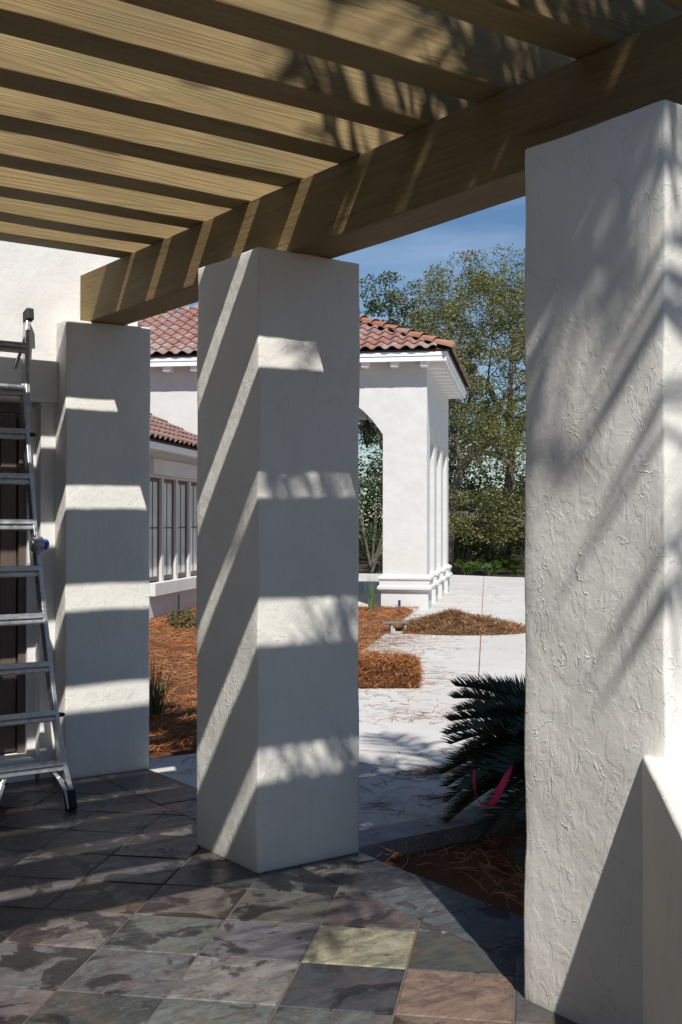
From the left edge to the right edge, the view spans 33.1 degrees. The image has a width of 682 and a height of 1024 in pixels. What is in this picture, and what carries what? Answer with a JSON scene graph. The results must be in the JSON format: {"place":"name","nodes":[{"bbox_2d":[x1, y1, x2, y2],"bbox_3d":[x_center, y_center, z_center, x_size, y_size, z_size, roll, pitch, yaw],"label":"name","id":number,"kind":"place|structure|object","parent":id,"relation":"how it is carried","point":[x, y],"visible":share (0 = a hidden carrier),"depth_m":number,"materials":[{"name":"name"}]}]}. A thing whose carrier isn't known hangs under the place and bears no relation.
{"place":"outdoors","nodes":[
{"label":"outdoors","id":0,"kind":"place"},
{"bbox_2d":[3,525,525,752],"bbox_3d":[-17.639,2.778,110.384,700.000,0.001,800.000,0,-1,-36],"label":"ground","id":1,"kind":"structure","parent":0,"point":[363,568],"depth_m":44.03,"materials":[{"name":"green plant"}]},
{"bbox_2d":[0,241,137,782],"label":"house","id":2,"kind":"structure","parent":1,"relation":"on","point":[43,283],"depth_m":7.67,"materials":[{"name":"paint"}]},
{"bbox_2d":[0,414,16,752],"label":"door leaf","id":3,"kind":"structure","parent":2,"relation":"in","point":[8,447],"depth_m":7.66,"materials":[{"name":"brown wood"}]},
{"bbox_2d":[0,0,681,324],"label":"pergola","id":4,"kind":"object","parent":2,"relation":"attached to","point":[164,151],"visible":0.98,"depth_m":4.67,"materials":[{"name":"brown wood"}]},
{"bbox_2d":[0,783,521,1023],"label":"patio base","id":5,"kind":"object","parent":1,"relation":"on","point":[514,996],"depth_m":4.51,"materials":[{"name":"concrete"}]},
{"bbox_2d":[0,769,577,1023],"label":"patio floor","id":6,"kind":"structure","parent":5,"relation":"on","point":[246,962],"depth_m":4.75,"materials":[{"name":"stone"}]},
{"bbox_2d":[0,308,77,809],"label":"ladder","id":7,"kind":"object","parent":6,"relation":"on","point":[38,545],"visible":1,"depth_m":6.97,"materials":[{"name":"metal"}]},
{"bbox_2d":[55,319,149,778],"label":"stucco column","id":8,"kind":"structure","parent":6,"relation":"on","point":[102,500],"depth_m":7.71,"materials":[{"name":"white paint"}]},
{"bbox_2d":[196,246,359,873],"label":"stucco column","id":9,"kind":"structure","parent":6,"relation":"on","point":[277,547],"depth_m":5.74,"materials":[{"name":"white paint"}]},
{"bbox_2d":[524,100,681,1023],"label":"stucco column","id":10,"kind":"structure","parent":6,"relation":"on","point":[603,413],"depth_m":3.82,"materials":[{"name":"white paint"}]},
{"bbox_2d":[642,756,681,1023],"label":"wall","id":11,"kind":"structure","parent":6,"relation":"on","point":[662,887],"depth_m":3.17,"materials":[{"name":"paint"}]},
{"bbox_2d":[138,305,469,618],"bbox_3d":[-4.534,-1.398,22.820,13.582,6.867,13.900,0,0,9],"label":"villa","id":12,"kind":"object","parent":1,"relation":"on","point":[411,382],"visible":0.41,"depth_m":22.33,"materials":[{"name":"paint"}]},
{"bbox_2d":[150,477,158,581],"bbox_3d":[-3.273,0.305,19.886,0.045,1.795,0.640,0,0,9],"label":"window","id":13,"kind":"structure","parent":12,"relation":"in","point":[154,482],"depth_m":20.01,"materials":[{"name":"glass"}]},
{"bbox_2d":[164,479,173,579],"bbox_3d":[-3.144,0.312,20.670,0.045,1.795,0.690,0,0,9],"label":"window","id":14,"kind":"structure","parent":12,"relation":"in","point":[168,484],"depth_m":20.78,"materials":[{"name":"glass"}]},
{"bbox_2d":[178,481,186,576],"bbox_3d":[-3.010,0.319,21.479,0.045,1.795,0.690,0,0,9],"label":"window","id":15,"kind":"structure","parent":12,"relation":"in","point":[182,485],"depth_m":21.62,"materials":[{"name":"glass"}]},
{"bbox_2d":[191,482,196,574],"bbox_3d":[-2.877,0.326,22.288,0.045,1.795,0.690,0,0,9],"label":"window","id":16,"kind":"structure","parent":12,"relation":"in","point":[193,485],"depth_m":22.29,"materials":[{"name":"grey metal"}]},
{"bbox_2d":[360,420,373,447],"bbox_3d":[0.544,-2.041,23.965,0.286,1.430,0.308,0,-1,32],"label":"hanging lantern","id":17,"kind":"object","parent":12,"relation":"hanging from","point":[366,425],"visible":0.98,"depth_m":23.92,"materials":[{"name":"black metal"}]},
{"bbox_2d":[358,471,382,572],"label":"woodland shrub","id":18,"kind":"object","parent":1,"relation":"on","point":[367,550],"visible":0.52,"depth_m":40.89,"materials":[{"name":"green plant"}]},
{"bbox_2d":[359,420,382,475],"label":"live oak","id":19,"kind":"object","parent":1,"relation":"on","point":[377,468],"visible":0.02,"depth_m":50.84,"materials":[{"name":"green plant"}]},
{"bbox_2d":[369,499,382,566],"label":"woodland shrub","id":20,"kind":"object","parent":1,"relation":"on","point":[381,562],"visible":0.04,"depth_m":43.47,"materials":[{"name":"green plant"}]},
{"bbox_2d":[359,270,427,457],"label":"live oak","id":21,"kind":"object","parent":1,"relation":"on","point":[389,294],"visible":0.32,"depth_m":46.69,"materials":[{"name":"green plant"}]},
{"bbox_2d":[359,407,478,507],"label":"live oak","id":22,"kind":"object","parent":1,"relation":"on","point":[380,463],"visible":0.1,"depth_m":43.89,"materials":[{"name":"green plant"}]},
{"bbox_2d":[374,351,494,484],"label":"live oak","id":23,"kind":"object","parent":1,"relation":"on","point":[477,402],"visible":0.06,"depth_m":51.26,"materials":[{"name":"green plant"}]},
{"bbox_2d":[359,401,525,558],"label":"woods","id":24,"kind":"object","parent":1,"relation":"on","point":[369,518],"visible":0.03,"depth_m":56.28,"materials":[{"name":"green plant"}]},
{"bbox_2d":[378,243,525,574],"bbox_3d":[4.882,-3.477,39.657,6.808,11.686,7.900,0,0,-8],"label":"live oak","id":25,"kind":"object","parent":1,"relation":"on","point":[479,283],"visible":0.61,"depth_m":38.70,"materials":[{"name":"green plant"}]},
{"bbox_2d":[455,558,481,574],"bbox_3d":[4.202,1.810,37.343,1.034,0.643,1.116,0,-1,32],"label":"palmetto","id":26,"kind":"object","parent":1,"relation":"on","point":[467,565],"visible":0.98,"depth_m":37.41,"materials":[{"name":"green plant"}]},
{"bbox_2d":[454,518,496,573],"bbox_3d":[4.419,1.161,39.947,1.968,2.007,2.174,0,-1,-11],"label":"woodland shrub","id":27,"kind":"object","parent":1,"relation":"on","point":[459,547],"visible":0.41,"depth_m":39.66,"materials":[{"name":"green plant"}]},
{"bbox_2d":[455,482,503,569],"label":"woodland shrub","id":28,"kind":"object","parent":1,"relation":"on","point":[467,507],"visible":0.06,"depth_m":42.93,"materials":[{"name":"green plant"}]},
{"bbox_2d":[436,269,525,568],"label":"live oak","id":29,"kind":"object","parent":1,"relation":"on","point":[506,485],"visible":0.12,"depth_m":45.97,"materials":[{"name":"green plant"}]},
{"bbox_2d":[473,558,505,575],"bbox_3d":[4.879,1.807,37.697,1.232,0.656,0.996,0,-1,14],"label":"palmetto","id":30,"kind":"object","parent":1,"relation":"on","point":[493,564],"visible":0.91,"depth_m":37.66,"materials":[{"name":"green plant"}]},
{"bbox_2d":[455,504,524,572],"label":"woodland shrub","id":31,"kind":"object","parent":1,"relation":"on","point":[499,553],"visible":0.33,"depth_m":40.70,"materials":[{"name":"green plant"}]},
{"bbox_2d":[460,460,525,567],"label":"woodland shrub","id":32,"kind":"object","parent":1,"relation":"on","point":[522,483],"visible":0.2,"depth_m":44.45,"materials":[{"name":"green plant"}]},
{"bbox_2d":[495,259,525,416],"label":"live oak","id":33,"kind":"object","parent":1,"relation":"on","point":[515,338],"depth_m":41.97,"materials":[{"name":"green plant"}]},
{"bbox_2d":[501,557,525,575],"bbox_3d":[5.866,1.815,38.637,1.154,0.661,1.007,0,-1,-36],"label":"palmetto","id":34,"kind":"object","parent":1,"relation":"on","point":[512,562],"visible":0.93,"depth_m":38.48,"materials":[{"name":"green plant"}]},
{"bbox_2d":[507,482,525,556],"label":"woodland shrub","id":35,"kind":"object","parent":1,"relation":"on","point":[521,491],"visible":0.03,"depth_m":44.05,"materials":[{"name":"green plant"}]},
{"bbox_2d":[515,519,524,553],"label":"woodland shrub","id":36,"kind":"object","parent":1,"relation":"on","point":[521,531],"depth_m":40.10,"materials":[{"name":"green plant"}]},
{"bbox_2d":[148,573,525,830],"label":"driveway","id":37,"kind":"structure","parent":0,"point":[409,741],"depth_m":10.56,"materials":[{"name":"concrete"}]},
{"bbox_2d":[158,587,525,834],"bbox_3d":[5.110,1.843,17.559,9.263,0.036,24.142,0,-1,10],"label":"scattered straw","id":38,"kind":"object","parent":37,"relation":"on","point":[426,772],"visible":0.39,"depth_m":9.88,"materials":[{"name":"brown plant"}]},
{"bbox_2d":[358,648,424,688],"bbox_3d":[0.272,1.637,11.905,1.218,0.454,0.647,0,0,-1],"label":"straw bale","id":39,"kind":"object","parent":37,"relation":"on","point":[377,670],"visible":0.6,"depth_m":11.71,"materials":[{"name":"brown plant"}]},
{"bbox_2d":[381,621,408,632],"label":"hollow block","id":40,"kind":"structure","parent":37,"relation":"on","point":[391,623],"depth_m":17.47,"materials":[{"name":"grey concrete"}]},
{"bbox_2d":[358,580,484,830],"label":"driveway joints","id":41,"kind":"object","parent":37,"relation":"on","point":[475,731],"visible":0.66,"depth_m":13.14,"materials":[{"name":"grey concrete"}]},
{"bbox_2d":[358,802,524,859],"bbox_3d":[3.458,1.843,8.543,8.534,0.146,0.247,0,-1,-36],"label":"paver border","id":42,"kind":"object","parent":37,"relation":"on","point":[388,837],"visible":0.19,"depth_m":6.31,"materials":[{"name":"grey concrete"}]},
{"bbox_2d":[385,606,525,635],"bbox_3d":[1.847,1.693,17.988,2.409,0.473,1.845,0,0,0],"label":"straw pile","id":43,"kind":"object","parent":37,"relation":"on","point":[451,622],"visible":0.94,"depth_m":17.55,"materials":[{"name":"brown plant"}]},
{"bbox_2d":[188,196,525,524],"label":"sky","id":44,"kind":"structure","parent":0,"point":[410,255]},
{"bbox_2d":[380,829,524,917],"bbox_3d":[5.489,1.782,5.651,8.470,0.143,6.810,0,-1,-36],"label":"shaded mulch bed","id":45,"kind":"object","parent":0,"point":[457,880],"visible":0.22,"depth_m":5.71,"materials":[{"name":"brown wood"}]},
{"bbox_2d":[149,604,524,909],"bbox_3d":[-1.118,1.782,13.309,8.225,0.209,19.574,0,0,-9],"label":"pine straw","id":46,"kind":"object","parent":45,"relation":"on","point":[160,726],"visible":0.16,"depth_m":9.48,"materials":[{"name":"brown plant"}]},
{"bbox_2d":[149,652,192,721],"bbox_3d":[-1.554,1.472,9.638,0.749,0.610,0.672,0,-1,-36],"label":"lily plant","id":47,"kind":"object","parent":46,"relation":"on","point":[155,706],"visible":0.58,"depth_m":9.64,"materials":[{"name":"green plant"}]},
{"bbox_2d":[178,594,179,609],"bbox_3d":[-2.851,1.706,20.184,0.032,0.520,0.028,0,-1,-36],"label":"wooden stake","id":48,"kind":"object","parent":46,"relation":"on","point":[178,601],"visible":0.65,"depth_m":20.18,"materials":[{"name":"wood"}]},
{"bbox_2d":[166,608,196,627],"bbox_3d":[-2.412,1.692,18.077,0.686,0.367,0.672,0,-1,-36],"label":"shrub","id":49,"kind":"object","parent":46,"relation":"on","point":[187,613],"visible":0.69,"depth_m":18.02,"materials":[{"name":"green plant"}]},
{"bbox_2d":[363,575,380,610],"bbox_3d":[0.611,1.490,21.648,0.405,0.748,0.371,0,0,-8],"label":"grass plant","id":50,"kind":"object","parent":46,"relation":"on","point":[371,600],"depth_m":21.61,"materials":[{"name":"green plant"}]},
{"bbox_2d":[435,671,525,873],"bbox_3d":[1.585,1.354,6.329,2.244,0.921,2.230,0,-1,-36],"label":"cycad","id":51,"kind":"object","parent":45,"relation":"on","point":[491,757],"visible":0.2,"depth_m":6.18,"materials":[{"name":"green plant"}]},
{"bbox_2d":[473,765,512,805],"bbox_3d":[0.729,1.330,5.591,0.198,0.178,0.168,0,-1,16],"label":"ribbon","id":52,"kind":"object","parent":51,"relation":"hanging from","point":[498,792],"visible":1,"depth_m":5.53,"materials":[{"name":"red fabric"}]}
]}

